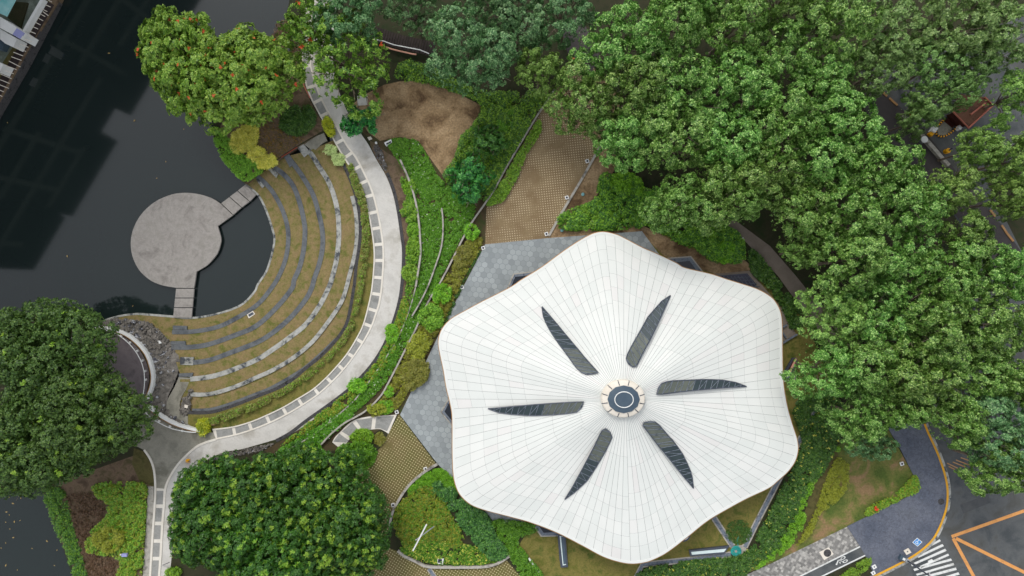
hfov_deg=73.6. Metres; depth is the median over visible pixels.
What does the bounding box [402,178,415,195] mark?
shrub
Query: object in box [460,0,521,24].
broadleaf tree
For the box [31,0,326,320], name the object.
pond bank
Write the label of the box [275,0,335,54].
broadleaf tree
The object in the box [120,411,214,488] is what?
stamped plaza
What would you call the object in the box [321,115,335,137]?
shrub
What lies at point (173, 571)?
shrub
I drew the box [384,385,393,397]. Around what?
shrub
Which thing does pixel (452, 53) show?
broadleaf tree
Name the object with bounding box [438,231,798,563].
pavilion
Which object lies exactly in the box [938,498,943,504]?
manhole
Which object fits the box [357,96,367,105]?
concrete pad
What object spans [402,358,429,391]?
shrub
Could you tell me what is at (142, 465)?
brown turf
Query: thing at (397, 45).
footbridge
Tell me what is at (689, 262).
reflecting pool
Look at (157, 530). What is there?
path inlay
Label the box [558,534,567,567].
planter bench
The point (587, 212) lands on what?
shrub
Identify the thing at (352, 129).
sapling
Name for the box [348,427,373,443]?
shrub
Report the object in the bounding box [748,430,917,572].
front lawn
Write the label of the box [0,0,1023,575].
ground
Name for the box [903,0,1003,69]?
broadleaf tree
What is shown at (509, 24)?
broadleaf tree
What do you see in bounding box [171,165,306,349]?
seat kerb
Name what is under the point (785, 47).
broadleaf tree
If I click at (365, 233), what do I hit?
ground cover
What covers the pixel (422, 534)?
garden lamp
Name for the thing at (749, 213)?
broadleaf tree
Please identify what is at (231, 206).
bridge slab
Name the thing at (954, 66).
broadleaf tree
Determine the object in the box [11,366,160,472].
dark tree
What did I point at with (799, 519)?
ground cover
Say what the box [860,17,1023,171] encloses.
gate road
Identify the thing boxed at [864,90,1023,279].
park lane
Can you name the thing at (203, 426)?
shrub
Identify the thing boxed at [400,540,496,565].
ground cover
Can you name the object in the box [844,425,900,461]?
broadleaf tree
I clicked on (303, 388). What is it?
verge
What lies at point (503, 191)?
ground cover
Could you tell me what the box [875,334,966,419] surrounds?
broadleaf tree
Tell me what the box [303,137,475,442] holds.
ground cover
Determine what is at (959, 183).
broadleaf tree
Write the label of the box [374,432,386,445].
shrub
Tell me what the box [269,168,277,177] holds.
end slab
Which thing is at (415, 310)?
garden wall
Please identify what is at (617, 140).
broadleaf tree
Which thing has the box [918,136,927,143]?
round pillar
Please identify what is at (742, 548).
drain slab
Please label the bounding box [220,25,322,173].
dirt bed
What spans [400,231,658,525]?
hex plaza
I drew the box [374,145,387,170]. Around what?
cobbles
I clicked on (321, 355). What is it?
gravel drain
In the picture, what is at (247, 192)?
bridge slab
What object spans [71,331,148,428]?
round plaza
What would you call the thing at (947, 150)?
barrier post
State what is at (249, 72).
flame tree
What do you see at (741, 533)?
round turf
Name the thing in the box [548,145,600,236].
kerb wall
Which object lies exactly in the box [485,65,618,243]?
driveway
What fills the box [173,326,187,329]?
end slab
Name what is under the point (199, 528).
mango tree
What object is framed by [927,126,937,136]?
ticket machine
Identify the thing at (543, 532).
reflecting pool
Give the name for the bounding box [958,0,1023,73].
broadleaf tree
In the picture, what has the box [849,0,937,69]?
broadleaf tree
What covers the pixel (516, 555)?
ground cover
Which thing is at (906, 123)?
broadleaf tree
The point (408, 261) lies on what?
ground cover
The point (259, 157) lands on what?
shrub
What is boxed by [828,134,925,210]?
broadleaf tree
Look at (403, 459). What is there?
paved plaza
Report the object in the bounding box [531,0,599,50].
broadleaf tree
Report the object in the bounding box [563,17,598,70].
lane
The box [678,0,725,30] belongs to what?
broadleaf tree
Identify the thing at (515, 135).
ground cover
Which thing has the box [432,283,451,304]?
shrub
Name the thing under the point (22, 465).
dark tree
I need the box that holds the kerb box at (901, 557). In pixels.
[898,554,905,561]
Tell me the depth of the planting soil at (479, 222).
106.99 m
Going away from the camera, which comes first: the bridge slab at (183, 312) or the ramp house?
the ramp house
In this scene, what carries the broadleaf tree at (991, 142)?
on the ground at (760, 226)
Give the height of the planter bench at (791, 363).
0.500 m
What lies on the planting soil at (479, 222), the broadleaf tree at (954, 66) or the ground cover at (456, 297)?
the ground cover at (456, 297)
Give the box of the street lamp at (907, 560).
[905,558,935,575]
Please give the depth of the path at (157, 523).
106.98 m
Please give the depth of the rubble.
107.16 m
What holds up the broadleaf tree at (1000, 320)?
on the ground at (760, 226)
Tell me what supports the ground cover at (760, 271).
on the ground at (760, 226)
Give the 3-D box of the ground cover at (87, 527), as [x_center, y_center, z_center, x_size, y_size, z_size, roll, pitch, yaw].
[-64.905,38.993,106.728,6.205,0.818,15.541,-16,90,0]
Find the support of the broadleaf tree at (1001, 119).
on the ground at (760, 226)
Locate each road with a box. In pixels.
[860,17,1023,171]
[864,84,1023,575]
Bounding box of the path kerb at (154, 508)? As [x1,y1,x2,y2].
[143,450,156,575]
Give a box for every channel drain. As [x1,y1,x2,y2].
[427,568,435,575]
[634,551,730,575]
[711,516,734,547]
[742,410,815,548]
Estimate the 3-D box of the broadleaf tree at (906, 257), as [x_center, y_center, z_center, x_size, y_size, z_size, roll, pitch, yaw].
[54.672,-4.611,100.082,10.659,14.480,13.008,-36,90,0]
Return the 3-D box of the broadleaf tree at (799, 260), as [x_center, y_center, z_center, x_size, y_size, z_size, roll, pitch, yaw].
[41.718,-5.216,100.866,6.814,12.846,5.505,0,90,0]
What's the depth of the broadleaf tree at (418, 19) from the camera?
96.60 m
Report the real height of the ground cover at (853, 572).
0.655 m
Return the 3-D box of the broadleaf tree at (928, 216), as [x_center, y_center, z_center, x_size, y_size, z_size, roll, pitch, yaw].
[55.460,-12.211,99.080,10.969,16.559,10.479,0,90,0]
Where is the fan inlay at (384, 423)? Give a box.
[333,416,393,442]
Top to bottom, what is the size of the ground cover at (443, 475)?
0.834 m
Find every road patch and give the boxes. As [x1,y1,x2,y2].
[960,495,990,512]
[988,483,1023,500]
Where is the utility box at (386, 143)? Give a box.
[384,140,391,146]
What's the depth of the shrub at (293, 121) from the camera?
106.04 m
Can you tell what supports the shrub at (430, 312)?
on the planting soil at (479, 222)
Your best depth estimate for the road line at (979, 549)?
106.97 m
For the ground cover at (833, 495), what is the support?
on the front lawn at (874, 481)
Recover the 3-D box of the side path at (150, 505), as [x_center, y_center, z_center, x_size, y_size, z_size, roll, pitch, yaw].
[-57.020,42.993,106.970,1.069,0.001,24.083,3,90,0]
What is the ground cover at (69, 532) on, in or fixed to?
on the dirt bed at (123, 471)
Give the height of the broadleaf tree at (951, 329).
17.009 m
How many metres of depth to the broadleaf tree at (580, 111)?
95.00 m
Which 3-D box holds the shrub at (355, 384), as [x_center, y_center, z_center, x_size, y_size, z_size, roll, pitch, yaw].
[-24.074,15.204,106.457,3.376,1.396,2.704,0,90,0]
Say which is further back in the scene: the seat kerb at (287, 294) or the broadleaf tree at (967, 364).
the seat kerb at (287, 294)
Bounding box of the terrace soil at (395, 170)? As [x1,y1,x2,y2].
[370,141,418,313]
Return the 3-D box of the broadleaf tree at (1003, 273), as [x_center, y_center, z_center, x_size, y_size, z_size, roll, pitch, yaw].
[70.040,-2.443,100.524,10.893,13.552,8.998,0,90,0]
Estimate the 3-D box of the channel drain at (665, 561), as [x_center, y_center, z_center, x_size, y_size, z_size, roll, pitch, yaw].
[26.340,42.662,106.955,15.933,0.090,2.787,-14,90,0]
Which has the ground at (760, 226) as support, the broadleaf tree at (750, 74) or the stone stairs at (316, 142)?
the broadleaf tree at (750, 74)
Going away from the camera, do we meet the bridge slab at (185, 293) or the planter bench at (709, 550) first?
the planter bench at (709, 550)
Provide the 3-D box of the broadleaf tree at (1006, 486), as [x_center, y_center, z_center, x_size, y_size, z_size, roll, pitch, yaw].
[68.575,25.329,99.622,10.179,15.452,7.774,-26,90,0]
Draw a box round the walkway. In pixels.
[160,0,401,575]
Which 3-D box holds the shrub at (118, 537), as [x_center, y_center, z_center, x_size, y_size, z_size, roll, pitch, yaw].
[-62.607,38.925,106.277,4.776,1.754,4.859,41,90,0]
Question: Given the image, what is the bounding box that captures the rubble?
[99,318,185,424]
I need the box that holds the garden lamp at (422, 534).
[412,524,435,550]
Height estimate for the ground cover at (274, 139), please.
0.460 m
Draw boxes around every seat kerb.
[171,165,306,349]
[172,175,290,333]
[190,149,340,381]
[190,196,358,396]
[192,338,334,410]
[193,157,324,364]
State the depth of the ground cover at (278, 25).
106.72 m
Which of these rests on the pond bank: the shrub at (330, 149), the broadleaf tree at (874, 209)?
the shrub at (330, 149)
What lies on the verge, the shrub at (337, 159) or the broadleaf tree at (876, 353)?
the shrub at (337, 159)
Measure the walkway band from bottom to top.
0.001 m
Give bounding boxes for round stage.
[131,193,233,287]
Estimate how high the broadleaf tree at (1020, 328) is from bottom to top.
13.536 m
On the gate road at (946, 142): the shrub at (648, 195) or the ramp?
the ramp
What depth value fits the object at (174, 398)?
107.25 m
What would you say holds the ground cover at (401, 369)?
on the planting soil at (479, 222)
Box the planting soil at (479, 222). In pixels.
[265,89,549,454]
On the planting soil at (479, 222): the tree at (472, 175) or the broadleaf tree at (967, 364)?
the tree at (472, 175)
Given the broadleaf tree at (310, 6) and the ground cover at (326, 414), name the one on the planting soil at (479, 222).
the ground cover at (326, 414)
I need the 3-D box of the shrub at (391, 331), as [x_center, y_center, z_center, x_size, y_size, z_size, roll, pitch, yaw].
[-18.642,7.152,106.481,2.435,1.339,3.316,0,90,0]
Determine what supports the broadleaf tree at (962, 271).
on the ground at (760, 226)
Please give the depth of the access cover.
106.80 m
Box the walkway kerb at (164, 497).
[158,0,383,575]
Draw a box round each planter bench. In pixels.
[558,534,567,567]
[689,545,728,555]
[785,358,796,374]
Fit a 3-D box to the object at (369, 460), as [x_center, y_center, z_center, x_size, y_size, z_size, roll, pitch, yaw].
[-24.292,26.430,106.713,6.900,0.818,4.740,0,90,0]
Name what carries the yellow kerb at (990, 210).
on the park lane at (888, 109)
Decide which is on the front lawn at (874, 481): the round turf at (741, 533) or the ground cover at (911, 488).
the ground cover at (911, 488)
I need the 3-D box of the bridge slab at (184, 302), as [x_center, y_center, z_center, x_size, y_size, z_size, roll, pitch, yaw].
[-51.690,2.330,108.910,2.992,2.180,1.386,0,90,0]
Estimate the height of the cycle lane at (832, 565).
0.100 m
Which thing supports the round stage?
in the water
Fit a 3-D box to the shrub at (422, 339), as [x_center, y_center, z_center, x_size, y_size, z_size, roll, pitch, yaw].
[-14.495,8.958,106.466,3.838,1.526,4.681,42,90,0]
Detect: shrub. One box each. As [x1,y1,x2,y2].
[91,525,125,554]
[164,566,181,575]
[195,416,211,436]
[229,124,260,154]
[246,145,278,169]
[278,104,317,136]
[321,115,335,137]
[323,144,337,155]
[331,153,345,165]
[346,377,366,393]
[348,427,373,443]
[348,441,373,461]
[366,403,386,414]
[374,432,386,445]
[377,399,394,414]
[384,324,398,343]
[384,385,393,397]
[387,137,405,150]
[399,200,418,222]
[401,263,419,283]
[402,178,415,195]
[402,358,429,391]
[406,222,418,236]
[406,236,419,261]
[406,330,430,359]
[417,302,444,332]
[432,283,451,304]
[452,245,471,267]
[457,124,477,151]
[464,223,479,240]
[566,209,613,226]
[609,171,645,196]
[639,190,668,209]
[710,241,735,264]
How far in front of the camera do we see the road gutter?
106.87 m
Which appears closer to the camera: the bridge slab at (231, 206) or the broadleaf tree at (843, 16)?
the broadleaf tree at (843, 16)
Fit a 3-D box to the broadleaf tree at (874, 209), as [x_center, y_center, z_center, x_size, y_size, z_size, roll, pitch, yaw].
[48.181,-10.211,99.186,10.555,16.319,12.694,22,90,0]
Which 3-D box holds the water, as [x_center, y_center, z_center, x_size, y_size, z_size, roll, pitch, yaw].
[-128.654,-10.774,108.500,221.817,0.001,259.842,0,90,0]
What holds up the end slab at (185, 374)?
on the seating lawn at (283, 190)
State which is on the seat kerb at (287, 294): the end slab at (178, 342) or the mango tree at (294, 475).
the end slab at (178, 342)
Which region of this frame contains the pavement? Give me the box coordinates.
[747,527,858,575]
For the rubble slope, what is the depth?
107.35 m
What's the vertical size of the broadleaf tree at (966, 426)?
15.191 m
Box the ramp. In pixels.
[935,117,956,137]
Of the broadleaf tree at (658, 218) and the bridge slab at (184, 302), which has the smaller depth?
the broadleaf tree at (658, 218)
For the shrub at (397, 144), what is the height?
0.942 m
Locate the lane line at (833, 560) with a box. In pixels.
[800,546,864,575]
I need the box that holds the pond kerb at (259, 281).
[104,184,274,321]
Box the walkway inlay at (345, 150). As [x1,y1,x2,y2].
[216,53,381,437]
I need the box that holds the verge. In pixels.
[188,151,373,429]
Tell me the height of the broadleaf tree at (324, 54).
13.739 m
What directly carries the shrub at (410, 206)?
on the planting soil at (479, 222)
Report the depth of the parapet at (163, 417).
106.25 m
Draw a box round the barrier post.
[943,148,952,153]
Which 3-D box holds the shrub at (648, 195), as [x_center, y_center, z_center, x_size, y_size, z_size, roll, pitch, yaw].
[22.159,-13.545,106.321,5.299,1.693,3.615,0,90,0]
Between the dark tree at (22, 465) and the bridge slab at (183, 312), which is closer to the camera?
the dark tree at (22, 465)
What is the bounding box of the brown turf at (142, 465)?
[132,448,153,485]
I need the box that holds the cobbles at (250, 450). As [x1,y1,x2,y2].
[209,443,273,459]
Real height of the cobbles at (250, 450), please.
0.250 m
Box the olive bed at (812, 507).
[794,452,837,543]
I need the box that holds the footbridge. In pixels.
[372,27,435,55]
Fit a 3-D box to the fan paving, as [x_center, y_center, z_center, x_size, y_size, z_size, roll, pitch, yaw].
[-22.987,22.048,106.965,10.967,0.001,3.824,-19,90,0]
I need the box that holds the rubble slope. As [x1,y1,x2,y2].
[120,319,186,424]
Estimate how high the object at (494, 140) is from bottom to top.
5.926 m
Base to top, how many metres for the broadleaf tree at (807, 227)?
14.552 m
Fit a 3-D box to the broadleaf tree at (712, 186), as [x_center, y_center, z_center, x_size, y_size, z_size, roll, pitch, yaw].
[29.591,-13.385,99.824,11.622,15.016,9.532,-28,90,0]
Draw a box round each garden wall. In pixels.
[289,287,415,448]
[320,89,555,444]
[388,463,437,525]
[397,550,509,568]
[399,159,421,286]
[412,208,443,315]
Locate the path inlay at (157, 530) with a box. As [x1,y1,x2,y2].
[152,491,162,575]
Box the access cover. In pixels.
[904,548,910,554]
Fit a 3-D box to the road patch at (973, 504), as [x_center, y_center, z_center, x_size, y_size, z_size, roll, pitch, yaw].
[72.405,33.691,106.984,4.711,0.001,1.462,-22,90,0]
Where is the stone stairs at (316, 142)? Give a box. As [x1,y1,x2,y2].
[304,133,327,149]
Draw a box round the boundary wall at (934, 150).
[902,116,949,166]
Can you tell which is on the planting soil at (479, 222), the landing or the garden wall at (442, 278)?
the garden wall at (442, 278)
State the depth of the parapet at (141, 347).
106.25 m
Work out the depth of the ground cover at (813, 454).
106.35 m
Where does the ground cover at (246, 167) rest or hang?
on the ground at (760, 226)
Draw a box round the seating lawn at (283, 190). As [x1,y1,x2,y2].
[114,141,354,410]
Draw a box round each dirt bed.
[51,456,150,575]
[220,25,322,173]
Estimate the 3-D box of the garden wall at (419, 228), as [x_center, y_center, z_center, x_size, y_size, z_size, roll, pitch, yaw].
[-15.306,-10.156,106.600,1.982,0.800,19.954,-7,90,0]
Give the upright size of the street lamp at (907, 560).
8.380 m
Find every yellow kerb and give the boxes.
[874,424,948,575]
[883,92,1013,241]
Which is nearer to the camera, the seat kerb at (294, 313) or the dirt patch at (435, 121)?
the dirt patch at (435, 121)
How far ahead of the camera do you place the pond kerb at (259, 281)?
108.07 m
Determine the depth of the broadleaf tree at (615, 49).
94.16 m
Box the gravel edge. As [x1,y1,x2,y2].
[275,172,404,441]
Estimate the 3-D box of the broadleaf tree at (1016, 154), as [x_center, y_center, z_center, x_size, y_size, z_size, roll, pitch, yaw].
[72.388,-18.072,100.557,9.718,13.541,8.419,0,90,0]
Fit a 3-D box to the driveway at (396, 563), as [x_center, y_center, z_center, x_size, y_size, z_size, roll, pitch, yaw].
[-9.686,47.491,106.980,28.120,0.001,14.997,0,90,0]
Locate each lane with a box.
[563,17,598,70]
[803,547,864,575]
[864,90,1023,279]
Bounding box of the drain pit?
[247,311,254,317]
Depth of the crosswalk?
106.98 m
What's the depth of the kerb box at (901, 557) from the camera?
106.38 m
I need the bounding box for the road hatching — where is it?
[947,456,971,469]
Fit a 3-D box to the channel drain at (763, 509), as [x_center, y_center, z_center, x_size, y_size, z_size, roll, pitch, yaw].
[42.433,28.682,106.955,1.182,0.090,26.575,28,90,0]
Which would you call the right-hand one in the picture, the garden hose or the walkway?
the garden hose
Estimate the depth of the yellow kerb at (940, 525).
106.84 m
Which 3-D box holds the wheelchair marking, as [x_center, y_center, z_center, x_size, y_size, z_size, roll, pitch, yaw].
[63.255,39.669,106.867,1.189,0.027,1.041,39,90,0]
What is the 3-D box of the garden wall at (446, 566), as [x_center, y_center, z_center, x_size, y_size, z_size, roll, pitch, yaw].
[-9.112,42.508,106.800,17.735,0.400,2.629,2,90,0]
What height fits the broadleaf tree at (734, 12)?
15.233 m
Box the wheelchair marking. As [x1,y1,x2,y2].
[912,538,921,546]
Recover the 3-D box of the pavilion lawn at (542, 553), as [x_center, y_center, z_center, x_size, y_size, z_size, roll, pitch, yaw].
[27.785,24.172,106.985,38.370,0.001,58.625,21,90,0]
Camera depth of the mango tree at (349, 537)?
97.97 m
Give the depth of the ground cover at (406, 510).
106.56 m
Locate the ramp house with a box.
[946,94,992,128]
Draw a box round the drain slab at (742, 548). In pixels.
[731,545,745,553]
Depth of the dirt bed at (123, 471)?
106.99 m
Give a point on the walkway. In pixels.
(370, 347)
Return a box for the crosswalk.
[911,539,959,575]
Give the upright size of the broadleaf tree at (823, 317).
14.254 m
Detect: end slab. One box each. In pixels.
[170,341,185,344]
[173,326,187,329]
[179,373,192,376]
[180,357,193,364]
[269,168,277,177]
[284,154,294,166]
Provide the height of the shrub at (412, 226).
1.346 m
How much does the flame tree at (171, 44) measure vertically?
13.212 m
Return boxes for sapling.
[339,103,382,137]
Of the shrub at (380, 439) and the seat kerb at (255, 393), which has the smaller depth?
the shrub at (380, 439)
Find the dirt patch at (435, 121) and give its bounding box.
[355,81,479,173]
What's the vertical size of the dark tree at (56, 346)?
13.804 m
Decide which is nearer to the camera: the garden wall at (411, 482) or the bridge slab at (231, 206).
the garden wall at (411, 482)
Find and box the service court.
[714,271,797,343]
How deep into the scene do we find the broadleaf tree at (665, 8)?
93.84 m
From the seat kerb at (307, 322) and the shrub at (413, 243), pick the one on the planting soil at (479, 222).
the shrub at (413, 243)
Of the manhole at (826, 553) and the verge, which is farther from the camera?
the verge
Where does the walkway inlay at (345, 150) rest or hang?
on the walkway band
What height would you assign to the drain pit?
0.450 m
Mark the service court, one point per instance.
(748, 278)
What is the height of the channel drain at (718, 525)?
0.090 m
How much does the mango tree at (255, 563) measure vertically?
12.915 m
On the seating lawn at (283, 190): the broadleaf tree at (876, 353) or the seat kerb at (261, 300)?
the seat kerb at (261, 300)
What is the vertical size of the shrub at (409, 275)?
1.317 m
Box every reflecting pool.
[441,399,451,425]
[507,271,532,287]
[533,524,557,536]
[668,256,702,271]
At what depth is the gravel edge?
106.94 m
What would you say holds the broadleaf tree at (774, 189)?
on the ground at (760, 226)
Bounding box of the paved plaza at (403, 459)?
[351,415,435,536]
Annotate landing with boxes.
[298,144,308,156]
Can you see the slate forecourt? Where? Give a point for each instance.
(885, 537)
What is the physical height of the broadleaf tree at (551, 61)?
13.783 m
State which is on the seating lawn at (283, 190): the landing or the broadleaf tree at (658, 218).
the landing
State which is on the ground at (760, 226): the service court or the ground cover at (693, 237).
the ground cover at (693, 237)
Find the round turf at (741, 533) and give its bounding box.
[726,520,751,544]
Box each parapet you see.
[95,326,155,398]
[146,405,200,432]
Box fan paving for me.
[333,415,395,446]
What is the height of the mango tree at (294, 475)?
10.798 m
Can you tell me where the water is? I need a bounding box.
[0,0,332,575]
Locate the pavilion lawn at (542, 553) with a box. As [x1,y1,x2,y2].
[518,234,832,575]
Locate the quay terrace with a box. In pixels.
[0,0,62,117]
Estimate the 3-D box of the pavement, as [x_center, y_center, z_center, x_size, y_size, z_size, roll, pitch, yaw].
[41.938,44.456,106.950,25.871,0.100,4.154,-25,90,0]
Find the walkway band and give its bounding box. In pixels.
[213,1,382,438]
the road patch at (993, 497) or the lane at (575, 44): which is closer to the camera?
the lane at (575, 44)
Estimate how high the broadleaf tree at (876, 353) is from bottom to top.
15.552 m
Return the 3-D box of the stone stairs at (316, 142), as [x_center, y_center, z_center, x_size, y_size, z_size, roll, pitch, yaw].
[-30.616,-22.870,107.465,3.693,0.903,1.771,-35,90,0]
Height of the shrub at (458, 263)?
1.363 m
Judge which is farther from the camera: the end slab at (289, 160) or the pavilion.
the end slab at (289, 160)
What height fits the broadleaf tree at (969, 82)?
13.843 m
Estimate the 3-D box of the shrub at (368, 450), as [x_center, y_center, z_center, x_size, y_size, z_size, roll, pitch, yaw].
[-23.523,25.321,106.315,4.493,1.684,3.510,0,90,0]
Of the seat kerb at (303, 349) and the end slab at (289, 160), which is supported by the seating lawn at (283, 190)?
the seat kerb at (303, 349)
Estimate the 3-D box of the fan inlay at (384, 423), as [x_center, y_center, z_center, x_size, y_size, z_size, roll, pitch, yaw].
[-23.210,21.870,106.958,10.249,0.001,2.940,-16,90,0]
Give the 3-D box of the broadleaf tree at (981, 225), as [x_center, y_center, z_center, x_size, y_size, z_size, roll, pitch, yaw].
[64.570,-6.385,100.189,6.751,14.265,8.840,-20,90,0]
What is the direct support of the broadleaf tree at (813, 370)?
on the ground at (760, 226)
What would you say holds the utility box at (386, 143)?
on the planting soil at (479, 222)
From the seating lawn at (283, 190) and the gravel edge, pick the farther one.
the seating lawn at (283, 190)
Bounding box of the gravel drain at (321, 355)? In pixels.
[188,163,361,414]
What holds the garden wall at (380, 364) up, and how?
on the planting soil at (479, 222)
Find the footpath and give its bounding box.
[724,218,841,344]
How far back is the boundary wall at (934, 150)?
106.30 m
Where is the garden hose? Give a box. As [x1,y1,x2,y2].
[731,536,740,556]
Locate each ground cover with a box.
[41,486,87,575]
[64,492,124,575]
[84,481,148,575]
[207,164,370,424]
[210,126,263,181]
[242,118,303,157]
[273,20,300,58]
[276,412,353,461]
[280,296,409,445]
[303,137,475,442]
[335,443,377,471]
[371,236,482,416]
[392,485,463,548]
[394,58,547,200]
[400,176,418,301]
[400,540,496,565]
[407,468,456,493]
[432,480,508,561]
[443,250,480,324]
[487,119,541,205]
[491,518,543,575]
[556,171,746,264]
[634,395,843,575]
[747,248,804,330]
[753,446,840,569]
[796,457,849,545]
[841,557,871,575]
[864,474,920,516]
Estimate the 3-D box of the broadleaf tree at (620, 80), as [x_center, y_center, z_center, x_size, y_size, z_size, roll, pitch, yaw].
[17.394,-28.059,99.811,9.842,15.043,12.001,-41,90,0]
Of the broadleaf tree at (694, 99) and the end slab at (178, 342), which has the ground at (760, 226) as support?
the broadleaf tree at (694, 99)
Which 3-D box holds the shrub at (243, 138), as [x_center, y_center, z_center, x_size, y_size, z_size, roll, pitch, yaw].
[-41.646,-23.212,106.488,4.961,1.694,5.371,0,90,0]
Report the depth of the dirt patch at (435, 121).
106.98 m
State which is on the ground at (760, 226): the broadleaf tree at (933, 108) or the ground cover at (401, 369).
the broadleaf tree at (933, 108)
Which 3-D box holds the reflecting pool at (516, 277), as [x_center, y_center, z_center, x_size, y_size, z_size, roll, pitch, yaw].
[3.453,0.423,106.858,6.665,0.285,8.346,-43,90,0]
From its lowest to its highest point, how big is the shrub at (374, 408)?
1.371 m
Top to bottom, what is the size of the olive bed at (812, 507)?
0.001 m
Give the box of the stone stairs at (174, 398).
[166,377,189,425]
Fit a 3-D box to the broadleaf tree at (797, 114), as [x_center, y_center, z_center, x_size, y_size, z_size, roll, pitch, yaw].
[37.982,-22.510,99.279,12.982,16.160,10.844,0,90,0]
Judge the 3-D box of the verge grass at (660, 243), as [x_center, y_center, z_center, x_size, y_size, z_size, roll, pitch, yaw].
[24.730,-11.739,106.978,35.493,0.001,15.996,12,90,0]
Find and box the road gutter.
[878,423,950,575]
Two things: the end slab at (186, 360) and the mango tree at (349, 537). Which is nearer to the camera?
the mango tree at (349, 537)
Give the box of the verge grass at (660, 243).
[549,147,768,278]
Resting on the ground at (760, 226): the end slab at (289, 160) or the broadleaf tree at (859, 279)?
the broadleaf tree at (859, 279)
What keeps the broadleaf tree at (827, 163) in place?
on the ground at (760, 226)
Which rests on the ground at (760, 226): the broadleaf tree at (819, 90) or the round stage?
the broadleaf tree at (819, 90)
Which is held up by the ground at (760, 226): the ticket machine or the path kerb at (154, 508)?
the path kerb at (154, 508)
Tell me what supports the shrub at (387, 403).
on the planting soil at (479, 222)
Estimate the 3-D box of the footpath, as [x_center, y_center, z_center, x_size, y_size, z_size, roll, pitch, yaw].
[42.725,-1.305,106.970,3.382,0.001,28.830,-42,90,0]
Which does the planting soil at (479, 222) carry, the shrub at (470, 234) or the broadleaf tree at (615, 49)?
the shrub at (470, 234)
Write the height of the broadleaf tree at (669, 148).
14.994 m
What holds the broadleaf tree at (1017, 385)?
on the ground at (760, 226)
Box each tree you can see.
[0,296,119,412]
[0,369,99,500]
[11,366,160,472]
[134,4,220,126]
[166,449,267,575]
[193,22,306,135]
[221,500,335,575]
[228,438,341,557]
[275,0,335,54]
[288,3,391,120]
[290,447,392,575]
[312,0,383,46]
[382,0,436,36]
[422,1,516,97]
[445,151,496,205]
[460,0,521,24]
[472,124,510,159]
[476,0,552,62]
[513,47,564,98]
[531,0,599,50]
[542,59,616,142]
[566,0,667,78]
[589,51,669,126]
[592,101,660,173]
[631,97,730,179]
[635,172,714,233]
[637,36,722,137]
[639,0,707,61]
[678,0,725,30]
[680,161,759,236]
[682,0,771,61]
[687,105,766,184]
[699,41,782,128]
[719,183,772,223]
[723,141,804,212]
[734,86,823,163]
[737,14,825,90]
[752,0,820,36]
[769,171,841,249]
[775,234,823,270]
[779,338,865,399]
[785,0,884,75]
[786,131,862,198]
[787,53,856,128]
[793,287,871,353]
[803,83,887,172]
[806,228,892,296]
[814,387,894,450]
[815,173,893,264]
[820,333,910,401]
[825,274,928,352]
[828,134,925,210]
[844,40,913,100]
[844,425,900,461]
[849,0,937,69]
[854,213,945,290]
[871,164,951,237]
[871,382,937,430]
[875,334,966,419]
[885,284,972,374]
[888,99,935,143]
[894,79,957,127]
[896,35,969,92]
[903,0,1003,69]
[905,237,990,327]
[917,392,990,451]
[924,162,985,216]
[924,208,996,269]
[932,70,987,112]
[937,124,1011,167]
[938,344,1022,409]
[939,41,1003,83]
[942,280,1023,362]
[953,389,1023,474]
[953,434,1023,496]
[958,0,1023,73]
[968,180,1023,222]
[971,241,1023,301]
[976,131,1023,187]
[982,67,1023,131]
[982,304,1023,351]
[985,357,1023,407]
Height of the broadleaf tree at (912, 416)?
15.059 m
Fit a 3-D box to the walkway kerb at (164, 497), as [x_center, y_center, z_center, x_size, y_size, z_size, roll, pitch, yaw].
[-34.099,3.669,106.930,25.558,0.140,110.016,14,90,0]
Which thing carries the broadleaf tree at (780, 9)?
on the ground at (760, 226)
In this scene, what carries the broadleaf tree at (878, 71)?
on the ground at (760, 226)
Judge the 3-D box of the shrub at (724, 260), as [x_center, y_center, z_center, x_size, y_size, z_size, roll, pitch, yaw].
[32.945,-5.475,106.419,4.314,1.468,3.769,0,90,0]
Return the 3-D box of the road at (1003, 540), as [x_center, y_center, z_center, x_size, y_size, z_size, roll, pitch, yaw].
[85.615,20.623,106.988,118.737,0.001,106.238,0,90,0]
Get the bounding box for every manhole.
[819,547,832,559]
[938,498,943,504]
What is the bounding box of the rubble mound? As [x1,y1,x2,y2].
[179,389,193,415]
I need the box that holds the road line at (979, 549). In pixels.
[951,509,1023,575]
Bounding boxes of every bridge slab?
[173,308,192,317]
[174,298,193,306]
[175,289,194,297]
[222,197,241,214]
[230,191,249,206]
[238,184,255,200]
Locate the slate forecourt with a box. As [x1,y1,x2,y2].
[847,424,946,575]
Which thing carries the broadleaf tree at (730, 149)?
on the ground at (760, 226)
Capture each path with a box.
[143,486,153,575]
[151,488,163,575]
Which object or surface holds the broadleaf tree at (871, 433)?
on the ground at (760, 226)
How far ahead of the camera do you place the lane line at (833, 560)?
106.89 m
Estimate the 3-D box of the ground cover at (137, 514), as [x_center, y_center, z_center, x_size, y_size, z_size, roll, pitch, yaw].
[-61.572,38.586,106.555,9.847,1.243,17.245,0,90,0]
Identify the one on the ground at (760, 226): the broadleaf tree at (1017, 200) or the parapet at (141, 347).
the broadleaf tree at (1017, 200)
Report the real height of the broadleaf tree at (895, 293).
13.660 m
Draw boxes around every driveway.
[361,547,519,575]
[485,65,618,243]
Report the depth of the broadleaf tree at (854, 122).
94.03 m
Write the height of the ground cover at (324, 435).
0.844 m
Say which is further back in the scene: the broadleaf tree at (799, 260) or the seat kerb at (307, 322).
the seat kerb at (307, 322)
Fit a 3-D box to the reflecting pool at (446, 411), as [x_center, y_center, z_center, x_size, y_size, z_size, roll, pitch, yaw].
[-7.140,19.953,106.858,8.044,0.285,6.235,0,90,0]
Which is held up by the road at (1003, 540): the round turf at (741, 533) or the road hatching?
the road hatching

